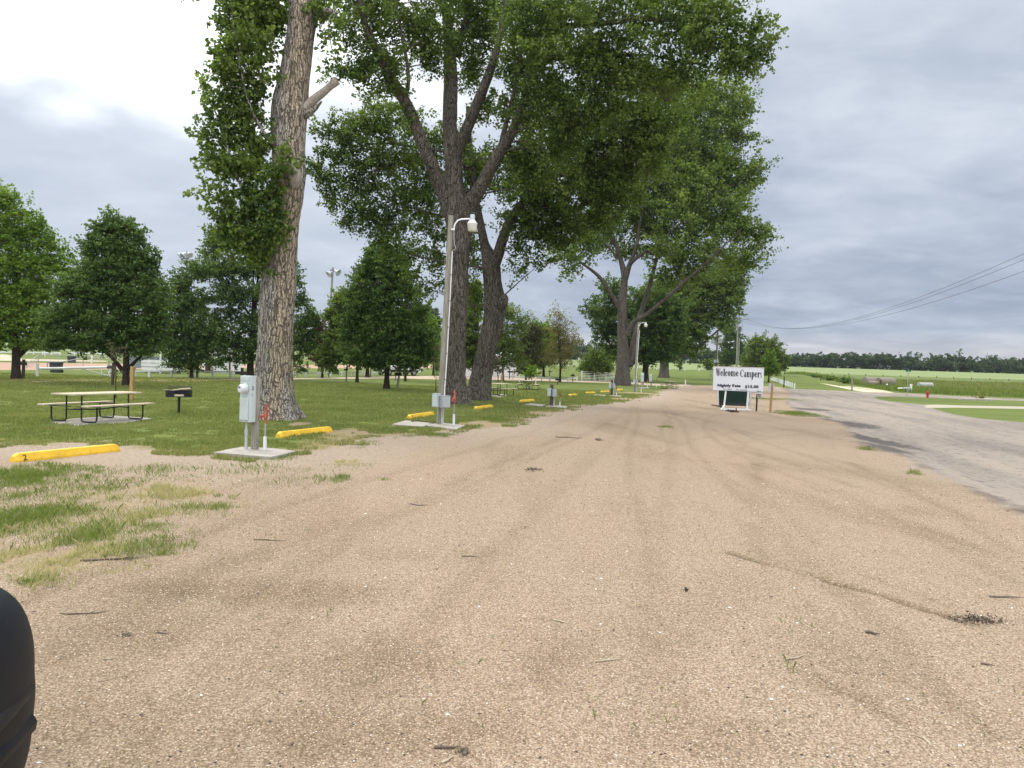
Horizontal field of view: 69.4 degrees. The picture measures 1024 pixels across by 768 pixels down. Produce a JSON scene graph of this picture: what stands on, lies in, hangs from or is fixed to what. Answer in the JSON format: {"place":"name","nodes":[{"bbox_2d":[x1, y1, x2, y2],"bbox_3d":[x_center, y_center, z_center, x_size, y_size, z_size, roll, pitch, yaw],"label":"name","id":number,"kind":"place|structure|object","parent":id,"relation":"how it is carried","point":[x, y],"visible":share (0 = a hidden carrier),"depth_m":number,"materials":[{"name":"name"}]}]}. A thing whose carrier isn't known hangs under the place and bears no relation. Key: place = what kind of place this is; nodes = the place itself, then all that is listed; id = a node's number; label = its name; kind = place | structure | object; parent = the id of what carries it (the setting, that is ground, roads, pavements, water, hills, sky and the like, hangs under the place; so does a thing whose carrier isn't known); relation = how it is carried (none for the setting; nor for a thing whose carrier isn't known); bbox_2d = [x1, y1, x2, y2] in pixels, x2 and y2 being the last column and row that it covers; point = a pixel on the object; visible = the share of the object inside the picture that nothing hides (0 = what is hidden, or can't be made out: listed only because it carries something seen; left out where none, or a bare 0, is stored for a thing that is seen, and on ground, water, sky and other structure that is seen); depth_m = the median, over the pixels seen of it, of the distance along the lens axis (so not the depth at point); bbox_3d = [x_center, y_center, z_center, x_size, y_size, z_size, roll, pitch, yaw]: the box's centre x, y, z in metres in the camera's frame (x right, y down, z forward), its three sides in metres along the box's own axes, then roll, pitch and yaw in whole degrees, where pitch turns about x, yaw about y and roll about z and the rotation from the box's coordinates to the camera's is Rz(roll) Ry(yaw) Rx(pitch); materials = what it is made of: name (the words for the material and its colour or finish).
{"place":"outdoors","nodes":[
{"label":"outdoors","id":0,"kind":"place"},
{"bbox_2d":[0,354,102,361],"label":"dirt track","id":1,"kind":"structure","parent":0,"point":[3,357],"depth_m":108.42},
{"bbox_2d":[202,345,242,372],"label":"white building","id":2,"kind":"structure","parent":0,"point":[230,366],"depth_m":78.64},
{"bbox_2d":[0,350,1023,454],"bbox_3d":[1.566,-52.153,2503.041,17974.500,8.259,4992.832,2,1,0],"label":"ground","id":3,"kind":"structure","parent":0,"point":[698,378],"depth_m":63.28,"materials":[{"name":"plant"}]},
{"bbox_2d":[21,359,26,378],"bbox_3d":[-33.330,-0.988,50.502,0.486,1.386,0.198,2,1,0],"label":"wooden cross post","id":4,"kind":"object","parent":3,"relation":"on","point":[23,363],"visible":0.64,"depth_m":50.44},
{"bbox_2d":[0,351,60,354],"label":"rail fence","id":5,"kind":"object","parent":3,"relation":"on","point":[32,352],"visible":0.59,"depth_m":137.78,"materials":[{"name":"white paint"}]},
{"bbox_2d":[0,177,78,379],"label":"shade tree","id":6,"kind":"object","parent":3,"relation":"on","point":[20,294],"visible":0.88,"depth_m":48.64,"materials":[{"name":"green plant"}]},
{"bbox_2d":[48,362,63,372],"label":"trash bin","id":7,"kind":"object","parent":3,"relation":"on","point":[55,364],"visible":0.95,"depth_m":65.97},
{"bbox_2d":[36,363,110,376],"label":"pipe gate","id":8,"kind":"structure","parent":3,"relation":"on","point":[38,368],"depth_m":57.21,"materials":[{"name":"metal"}]},
{"bbox_2d":[50,416,149,425],"bbox_3d":[-11.199,1.025,20.144,1.890,0.075,3.420,2,1,0],"label":"concrete pad","id":9,"kind":"object","parent":3,"relation":"on","point":[117,419],"visible":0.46,"depth_m":20.12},
{"bbox_2d":[37,391,154,422],"bbox_3d":[-11.237,0.607,20.100,1.620,0.756,2.350,2,1,14],"label":"picnic table","id":10,"kind":"object","parent":9,"relation":"on","point":[99,406],"visible":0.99,"depth_m":19.76,"materials":[{"name":"brown wood"}]},
{"bbox_2d":[29,204,178,385],"bbox_3d":[-24.447,-5.238,44.310,8.753,10.818,3.779,2,1,0],"label":"shade tree","id":11,"kind":"object","parent":3,"relation":"on","point":[108,252],"visible":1,"depth_m":43.78,"materials":[{"name":"green plant"}]},
{"bbox_2d":[107,363,115,385],"bbox_3d":[-23.885,-0.565,44.177,0.531,1.421,0.168,2,1,0],"label":"wooden cross post","id":12,"kind":"object","parent":3,"relation":"on","point":[112,378],"visible":0.79,"depth_m":44.13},
{"bbox_2d":[104,340,128,397],"bbox_3d":[-16.568,-0.580,30.713,1.185,2.582,0.843,1,2,-43],"label":"sapling","id":13,"kind":"object","parent":3,"relation":"on","point":[113,354],"visible":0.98,"depth_m":30.74,"materials":[{"name":"green plant"}]},
{"bbox_2d":[129,366,134,399],"bbox_3d":[-15.516,-0.005,30.206,0.144,1.421,0.156,2,1,0],"label":"wooden post","id":14,"kind":"object","parent":3,"relation":"on","point":[132,378],"visible":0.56,"depth_m":30.14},
{"bbox_2d":[129,349,183,372],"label":"dugout shelter","id":15,"kind":"object","parent":3,"relation":"on","point":[137,364],"visible":0.16,"depth_m":75.06,"materials":[{"name":"metal"}]},
{"bbox_2d":[141,354,179,373],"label":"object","id":16,"kind":"object","parent":3,"relation":"on","point":[149,363],"visible":0.46,"depth_m":72.20,"materials":[{"name":"metal"}]},
{"bbox_2d":[166,385,191,412],"bbox_3d":[-10.682,0.509,23.727,0.718,0.916,0.446,1,1,-12],"label":"park grill","id":17,"kind":"object","parent":3,"relation":"on","point":[185,393],"visible":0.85,"depth_m":23.88,"materials":[{"name":"black metal"}]},
{"bbox_2d":[135,370,234,376],"bbox_3d":[-28.051,-0.903,64.957,1.020,0.695,9.719,3,2,43],"label":"rail fence","id":18,"kind":"object","parent":3,"relation":"on","point":[194,371],"visible":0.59,"depth_m":63.69,"materials":[{"name":"white paint"}]},
{"bbox_2d":[155,254,228,377],"bbox_3d":[-26.999,-5.720,62.566,6.536,10.659,4.057,2,1,0],"label":"shade tree","id":19,"kind":"object","parent":3,"relation":"on","point":[189,325],"visible":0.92,"depth_m":62.08,"materials":[{"name":"green plant"}]},
{"bbox_2d":[0,362,431,369],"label":"infield","id":20,"kind":"object","parent":3,"relation":"on","point":[5,366],"visible":0.28,"depth_m":88.90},
{"bbox_2d":[26,355,121,367],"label":"chain link fence","id":21,"kind":"object","parent":20,"relation":"on","point":[58,359],"visible":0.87,"depth_m":104.72,"materials":[{"name":"metal"}]},
{"bbox_2d":[47,358,122,370],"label":"chain link fence","id":22,"kind":"object","parent":20,"relation":"on","point":[80,362],"visible":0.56,"depth_m":81.06,"materials":[{"name":"metal"}]},
{"bbox_2d":[177,251,192,280],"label":"floodlight pole","id":23,"kind":"object","parent":20,"relation":"on","point":[187,254],"visible":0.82,"depth_m":99.72,"materials":[{"name":"white metal"}]},
{"bbox_2d":[235,368,247,377],"bbox_3d":[-13.658,-0.106,37.366,0.629,1.429,0.160,2,1,0],"label":"wooden cross post","id":24,"kind":"object","parent":3,"relation":"on","point":[242,372],"visible":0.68,"depth_m":37.28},
{"bbox_2d":[181,0,352,420],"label":"cottonwood tree","id":25,"kind":"object","parent":3,"relation":"on","point":[246,25],"visible":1,"depth_m":21.95,"materials":[{"name":"green plant"}]},
{"bbox_2d":[275,426,332,437],"bbox_3d":[-5.040,1.178,18.059,0.170,0.170,2.107,2,1,20],"label":"parking stop","id":26,"kind":"object","parent":3,"relation":"on","point":[282,434],"visible":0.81,"depth_m":17.85,"materials":[{"name":"yellow paint"}]},
{"bbox_2d":[306,320,328,377],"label":"shade tree","id":27,"kind":"object","parent":3,"relation":"on","point":[319,329],"visible":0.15,"depth_m":72.87,"materials":[{"name":"green plant"}]},
{"bbox_2d":[0,372,659,462],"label":"lawn grass","id":28,"kind":"structure","parent":3,"relation":"on","point":[31,427],"depth_m":25.93,"materials":[{"name":"plant"}]},
{"bbox_2d":[326,267,340,370],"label":"floodlight pole","id":29,"kind":"object","parent":3,"relation":"on","point":[330,273],"visible":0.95,"depth_m":94.50,"materials":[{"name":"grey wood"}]},
{"bbox_2d":[310,285,367,382],"bbox_3d":[-14.588,-4.347,64.218,5.751,8.557,3.406,2,1,0],"label":"shade tree","id":30,"kind":"object","parent":3,"relation":"on","point":[326,355],"visible":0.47,"depth_m":63.61,"materials":[{"name":"green plant"}]},
{"bbox_2d":[295,372,382,376],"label":"rail fence","id":31,"kind":"object","parent":3,"relation":"on","point":[318,373],"visible":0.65,"depth_m":77.42,"materials":[{"name":"white paint"}]},
{"bbox_2d":[6,376,690,385],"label":"dirt lane","id":32,"kind":"structure","parent":3,"relation":"on","point":[437,377],"depth_m":82.78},
{"bbox_2d":[192,223,323,376],"bbox_3d":[-22.377,-7.444,64.932,12.118,14.230,5.261,2,1,0],"label":"shade tree","id":33,"kind":"object","parent":32,"relation":"on","point":[238,294],"visible":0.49,"depth_m":64.46,"materials":[{"name":"green plant"}]},
{"bbox_2d":[433,274,483,376],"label":"shade tree","id":34,"kind":"object","parent":32,"relation":"on","point":[472,324],"visible":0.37,"depth_m":82.83,"materials":[{"name":"green plant"}]},
{"bbox_2d":[331,238,441,388],"bbox_3d":[-8.633,-4.925,51.227,7.790,10.808,4.122,2,1,0],"label":"shade tree","id":35,"kind":"object","parent":3,"relation":"on","point":[368,329],"visible":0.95,"depth_m":50.72,"materials":[{"name":"green plant"}]},
{"bbox_2d":[373,365,420,375],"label":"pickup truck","id":36,"kind":"object","parent":3,"relation":"on","point":[391,370],"visible":0.35,"depth_m":86.84,"materials":[{"name":"white"}]},
{"bbox_2d":[392,420,431,427],"bbox_3d":[-2.912,1.220,21.903,0.980,0.120,2.063,2,1,5],"label":"concrete pad","id":37,"kind":"object","parent":3,"relation":"on","point":[409,423],"visible":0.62,"depth_m":21.57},
{"bbox_2d":[406,412,434,418],"bbox_3d":[-3.122,1.081,25.446,0.175,0.170,2.150,2,1,15],"label":"parking stop","id":38,"kind":"object","parent":3,"relation":"on","point":[424,414],"visible":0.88,"depth_m":25.18,"materials":[{"name":"yellow paint"}]},
{"bbox_2d":[402,312,441,381],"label":"shade tree","id":39,"kind":"object","parent":3,"relation":"on","point":[431,321],"visible":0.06,"depth_m":70.10,"materials":[{"name":"green plant"}]},
{"bbox_2d":[425,340,440,391],"bbox_3d":[-5.200,-1.172,49.886,1.097,3.581,1.165,2,1,20],"label":"sapling","id":40,"kind":"object","parent":3,"relation":"on","point":[435,348],"visible":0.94,"depth_m":49.93,"materials":[{"name":"green plant"}]},
{"bbox_2d":[429,307,442,374],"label":"shade tree","id":41,"kind":"object","parent":3,"relation":"on","point":[435,312],"visible":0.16,"depth_m":91.49,"materials":[{"name":"green plant"}]},
{"bbox_2d":[466,354,516,377],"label":"white building","id":42,"kind":"structure","parent":3,"relation":"on","point":[468,373],"depth_m":92.01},
{"bbox_2d":[493,358,502,381],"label":"sapling","id":43,"kind":"object","parent":3,"relation":"on","point":[497,367],"visible":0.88,"depth_m":76.54,"materials":[{"name":"green plant"}]},
{"bbox_2d":[305,60,699,400],"bbox_3d":[-0.779,-7.418,38.829,20.205,17.216,8.061,2,1,11],"label":"cottonwood tree","id":44,"kind":"object","parent":3,"relation":"on","point":[641,138],"visible":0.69,"depth_m":37.70,"materials":[{"name":"green plant"}]},
{"bbox_2d":[478,300,536,381],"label":"birch tree","id":45,"kind":"object","parent":3,"relation":"on","point":[507,343],"visible":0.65,"depth_m":77.98,"materials":[{"name":"green plant"}]},
{"bbox_2d":[0,385,1023,767],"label":"gravel lot","id":46,"kind":"structure","parent":3,"relation":"on","point":[640,443],"depth_m":5.54,"materials":[{"name":"gravel"}]},
{"bbox_2d":[0,588,36,767],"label":"parked car","id":47,"kind":"object","parent":46,"relation":"on","point":[18,722],"visible":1,"depth_m":2.37,"materials":[{"name":"plastic"}]},
{"bbox_2d":[9,444,119,461],"bbox_3d":[-7.738,1.203,12.914,0.175,0.170,1.969,2,1,21],"label":"parking stop","id":48,"kind":"object","parent":46,"relation":"on","point":[54,453],"visible":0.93,"depth_m":12.74,"materials":[{"name":"yellow paint"}]},
{"bbox_2d":[80,555,145,560],"bbox_3d":[-3.420,1.500,6.356,0.503,0.033,0.062,1,1,-31],"label":"twig","id":49,"kind":"object","parent":46,"relation":"on","point":[108,558],"visible":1,"depth_m":6.31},
{"bbox_2d":[0,432,366,591],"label":"dry grass","id":50,"kind":"structure","parent":46,"relation":"on","point":[169,489],"depth_m":7.83,"materials":[{"name":"plant"}]},
{"bbox_2d":[214,447,295,459],"bbox_3d":[-4.835,1.330,13.970,1.277,0.120,1.282,2,1,10],"label":"concrete pad","id":51,"kind":"object","parent":46,"relation":"on","point":[267,453],"visible":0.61,"depth_m":13.76,"materials":[{"name":"concrete"}]},
{"bbox_2d":[238,375,259,449],"bbox_3d":[-5.085,0.581,14.188,0.310,1.481,0.340,2,1,28],"label":"meter pedestal","id":52,"kind":"object","parent":51,"relation":"on","point":[249,388],"visible":0.94,"depth_m":14.17,"materials":[{"name":"grey metal"}]},
{"bbox_2d":[239,398,248,420],"bbox_3d":[-5.128,0.481,14.151,0.227,0.423,0.022,2,1,28],"label":"door","id":53,"kind":"structure","parent":52,"relation":"in","point":[244,402],"depth_m":14.13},
{"bbox_2d":[259,404,269,449],"bbox_3d":[-4.769,0.864,14.227,0.220,0.969,0.079,2,1,6],"label":"yard hydrant","id":54,"kind":"object","parent":51,"relation":"on","point":[265,415],"visible":0.98,"depth_m":14.21,"materials":[{"name":"metal"}]},
{"bbox_2d":[426,423,463,430],"bbox_3d":[-1.812,1.261,21.400,1.105,0.120,2.092,1,2,-42],"label":"concrete pad","id":55,"kind":"object","parent":46,"relation":"on","point":[448,426],"visible":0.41,"depth_m":21.15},
{"bbox_2d":[452,390,455,424],"bbox_3d":[-1.713,0.721,21.740,0.091,1.114,0.254,2,1,21],"label":"yard hydrant","id":56,"kind":"object","parent":55,"relation":"on","point":[453,400],"visible":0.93,"depth_m":21.74,"materials":[{"name":"plastic"}]},
{"bbox_2d":[432,212,476,424],"bbox_3d":[-1.676,-1.855,21.541,1.167,6.340,0.605,2,1,0],"label":"light pole","id":57,"kind":"object","parent":55,"relation":"on","point":[440,400],"visible":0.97,"depth_m":21.65,"materials":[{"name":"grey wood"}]},
{"bbox_2d":[434,745,459,748],"bbox_3d":[-0.298,1.664,3.389,0.121,0.017,0.018,2,1,0],"label":"twig","id":58,"kind":"object","parent":46,"relation":"on","point":[441,747],"visible":0.98,"depth_m":3.38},
{"bbox_2d":[0,395,922,718],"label":"wild grass","id":59,"kind":"structure","parent":46,"relation":"on","point":[30,473],"depth_m":8.64,"materials":[{"name":"plant"}]},
{"bbox_2d":[1,445,1023,767],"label":"grass sprigs","id":60,"kind":"object","parent":46,"relation":"on","point":[475,553],"depth_m":6.64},
{"bbox_2d":[11,422,1023,767],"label":"bark crumbs","id":61,"kind":"object","parent":46,"relation":"on","point":[521,620],"visible":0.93,"depth_m":4.53,"materials":[{"name":"wood"}]},
{"bbox_2d":[36,477,1012,762],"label":"white pebbles","id":62,"kind":"object","parent":46,"relation":"on","point":[600,623],"visible":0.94,"depth_m":5.20,"materials":[{"name":"stone"}]},
{"bbox_2d":[718,390,750,407],"bbox_3d":[11.778,0.824,39.201,1.790,0.934,0.125,2,1,0],"label":"green board","id":63,"kind":"object","parent":46,"relation":"on","point":[736,398],"visible":0.88,"depth_m":39.15,"materials":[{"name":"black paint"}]},
{"bbox_2d":[713,366,764,410],"bbox_3d":[11.033,0.234,36.592,2.474,2.185,1.188,1,1,-12],"label":"welcome sign","id":64,"kind":"object","parent":46,"relation":"on","point":[728,378],"visible":1,"depth_m":36.26,"materials":[{"name":"white paint"}]},
{"bbox_2d":[769,382,773,411],"bbox_3d":[12.889,0.653,36.744,0.145,1.531,0.107,2,1,0],"label":"wooden post","id":65,"kind":"object","parent":46,"relation":"on","point":[771,396],"visible":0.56,"depth_m":36.70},
{"bbox_2d":[948,611,1016,627],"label":"leaf litter","id":66,"kind":"object","parent":46,"relation":"on","point":[978,620],"visible":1,"depth_m":5.45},
{"bbox_2d":[515,380,539,389],"bbox_3d":[1.269,0.084,59.036,1.878,0.748,1.900,2,1,10],"label":"picnic table","id":67,"kind":"object","parent":3,"relation":"on","point":[528,385],"visible":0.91,"depth_m":58.50,"materials":[{"name":"brown wood"}]},
{"bbox_2d":[511,312,546,379],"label":"sparse tree","id":68,"kind":"object","parent":3,"relation":"on","point":[534,339],"visible":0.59,"depth_m":81.67,"materials":[{"name":"green plant"}]},
{"bbox_2d":[520,364,540,381],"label":"sapling","id":69,"kind":"object","parent":3,"relation":"on","point":[531,371],"visible":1,"depth_m":73.65,"materials":[{"name":"green plant"}]},
{"bbox_2d":[492,375,577,381],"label":"rail fence","id":70,"kind":"object","parent":3,"relation":"on","point":[550,378],"visible":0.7,"depth_m":84.69,"materials":[{"name":"white paint"}]},
{"bbox_2d":[528,314,562,376],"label":"shade tree","id":71,"kind":"object","parent":3,"relation":"on","point":[545,325],"visible":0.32,"depth_m":97.77,"materials":[{"name":"green plant"}]},
{"bbox_2d":[315,0,788,405],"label":"cottonwood tree","id":72,"kind":"object","parent":3,"relation":"on","point":[539,47],"visible":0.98,"depth_m":30.80,"materials":[{"name":"green plant"}]},
{"bbox_2d":[546,405,567,408],"bbox_3d":[2.100,1.087,34.491,0.969,0.120,2.477,2,1,7],"label":"concrete pad","id":73,"kind":"object","parent":3,"relation":"on","point":[561,406],"visible":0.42,"depth_m":34.09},
{"bbox_2d":[547,384,556,405],"bbox_3d":[1.867,0.552,34.692,0.444,1.050,0.380,2,1,0],"label":"box post","id":74,"kind":"object","parent":73,"relation":"on","point":[551,392],"visible":0.87,"depth_m":34.64,"materials":[{"name":"grey metal"}]},
{"bbox_2d":[537,299,586,381],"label":"sparse tree","id":75,"kind":"object","parent":3,"relation":"on","point":[561,336],"visible":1,"depth_m":81.84,"materials":[{"name":"green plant"}]},
{"bbox_2d":[575,343,616,379],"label":"young tree","id":76,"kind":"object","parent":3,"relation":"on","point":[597,362],"visible":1,"depth_m":88.82,"materials":[{"name":"green plant"}]},
{"bbox_2d":[581,371,614,380],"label":"metal gate","id":77,"kind":"structure","parent":3,"relation":"on","point":[582,373],"depth_m":88.57,"materials":[{"name":"metal"}]},
{"bbox_2d":[577,272,700,381],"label":"shade tree","id":78,"kind":"object","parent":3,"relation":"on","point":[669,315],"visible":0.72,"depth_m":91.95,"materials":[{"name":"green plant"}]},
{"bbox_2d":[633,322,646,391],"bbox_3d":[10.657,-2.244,61.510,1.100,5.935,0.577,2,1,0],"label":"light pole","id":79,"kind":"object","parent":3,"relation":"on","point":[635,381],"visible":1,"depth_m":61.57,"materials":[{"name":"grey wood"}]},
{"bbox_2d":[539,65,788,385],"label":"cottonwood tree","id":80,"kind":"object","parent":3,"relation":"on","point":[701,168],"visible":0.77,"depth_m":74.72,"materials":[{"name":"green plant"}]},
{"bbox_2d":[640,251,763,377],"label":"cottonwood tree","id":81,"kind":"object","parent":3,"relation":"on","point":[728,296],"visible":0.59,"depth_m":109.22,"materials":[{"name":"green plant"}]},
{"bbox_2d":[711,330,721,366],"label":"utility pole","id":82,"kind":"object","parent":3,"relation":"on","point":[716,361],"visible":0.83,"depth_m":144.09,"materials":[{"name":"wood"}]},
{"bbox_2d":[731,317,747,366],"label":"utility pole","id":83,"kind":"object","parent":3,"relation":"on","point":[740,329],"visible":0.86,"depth_m":140.67,"materials":[{"name":"grey wood"}]},
{"bbox_2d":[748,260,1021,328],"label":"overhead wire","id":84,"kind":"object","parent":83,"relation":"attached to","point":[894,308],"visible":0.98,"depth_m":68.50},
{"bbox_2d":[749,271,1023,328],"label":"overhead wire","id":85,"kind":"object","parent":83,"relation":"attached to","point":[914,307],"visible":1,"depth_m":64.10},
{"bbox_2d":[751,254,1022,327],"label":"overhead wire","id":86,"kind":"object","parent":83,"relation":"attached to","point":[916,298],"visible":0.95,"depth_m":66.16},
{"bbox_2d":[739,329,791,373],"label":"shade tree","id":87,"kind":"object","parent":3,"relation":"on","point":[755,345],"visible":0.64,"depth_m":145.73,"materials":[{"name":"green plant"}]},
{"bbox_2d":[757,348,782,382],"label":"young tree","id":88,"kind":"object","parent":3,"relation":"on","point":[770,365],"visible":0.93,"depth_m":103.33,"materials":[{"name":"green plant"}]},
{"bbox_2d":[826,384,892,392],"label":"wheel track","id":89,"kind":"structure","parent":3,"relation":"on","point":[848,387],"depth_m":87.23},
{"bbox_2d":[698,348,1023,373],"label":"distant woods","id":90,"kind":"object","parent":3,"relation":"on","point":[953,363],"visible":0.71,"depth_m":336.86,"materials":[{"name":"plant"}]},
{"bbox_2d":[959,398,993,400],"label":"culvert slab","id":91,"kind":"structure","parent":3,"relation":"on","point":[978,399],"depth_m":65.60,"materials":[{"name":"concrete"}]},
{"bbox_3d":[-0.759,0.761,45.951,1.328,0.080,5.107,2,1,0],"label":"concrete pad","id":92,"kind":"object","parent":3,"relation":"on","visible":0},
{"bbox_2d":[492,383,517,395],"bbox_3d":[-0.809,0.339,45.973,1.620,0.756,1.900,2,1,28],"label":"picnic table","id":93,"kind":"object","parent":92,"relation":"on","point":[497,390],"visible":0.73,"depth_m":45.90,"materials":[{"name":"brown wood"}]},
{"bbox_2d":[0,0,1023,369],"label":"sky","id":94,"kind":"structure","parent":0,"point":[896,127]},
{"bbox_2d":[3,342,1023,397],"bbox_3d":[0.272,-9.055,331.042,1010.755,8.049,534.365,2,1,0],"label":"field","id":95,"kind":"structure","parent":0,"point":[858,373],"depth_m":213.90,"materials":[{"name":"plant"}]},
{"bbox_2d":[557,339,722,363],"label":"distant woods","id":96,"kind":"object","parent":95,"relation":"on","point":[583,349],"visible":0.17,"depth_m":361.79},
{"bbox_2d":[674,359,686,370],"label":"young tree","id":97,"kind":"object","parent":95,"relation":"on","point":[679,364],"visible":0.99,"depth_m":171.57,"materials":[{"name":"green plant"}]},
{"bbox_2d":[702,358,713,369],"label":"young tree","id":98,"kind":"object","parent":95,"relation":"on","point":[708,364],"visible":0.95,"depth_m":189.09,"materials":[{"name":"green plant"}]},
{"bbox_2d":[711,320,747,366],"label":"shade tree","id":99,"kind":"object","parent":95,"relation":"on","point":[728,360],"visible":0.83,"depth_m":179.05,"materials":[{"name":"green plant"}]},
{"bbox_2d":[862,377,876,384],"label":"hay bale","id":100,"kind":"object","parent":95,"relation":"on","point":[865,379],"visible":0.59,"depth_m":101.17},
{"bbox_2d":[876,377,896,384],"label":"hay bale","id":101,"kind":"object","parent":95,"relation":"on","point":[888,380],"visible":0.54,"depth_m":100.82},
{"bbox_2d":[786,371,1023,397],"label":"tall weeds","id":102,"kind":"object","parent":95,"relation":"on","point":[993,392],"visible":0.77,"depth_m":84.32,"materials":[{"name":"plant"}]},
{"bbox_2d":[783,388,1023,514],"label":"road","id":103,"kind":"structure","parent":0,"point":[983,457],"depth_m":23.66,"materials":[{"name":"asphalt"}]},
{"bbox_2d":[896,378,1023,390],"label":"field grass","id":104,"kind":"structure","parent":0,"point":[1018,386],"depth_m":116.50,"materials":[{"name":"plant"}]},
{"bbox_2d":[925,404,1023,408],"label":"path","id":105,"kind":"structure","parent":0,"point":[963,406],"depth_m":51.64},
{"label":"concrete pad","id":106,"kind":"object","parent":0,"visible":0},
{"bbox_2d":[609,380,614,394],"bbox_3d":[6.962,0.279,51.602,0.440,1.121,0.372,2,1,0],"label":"box post","id":107,"kind":"object","parent":106,"relation":"on","point":[612,385],"visible":0.92,"depth_m":51.64,"materials":[{"name":"grey metal"}]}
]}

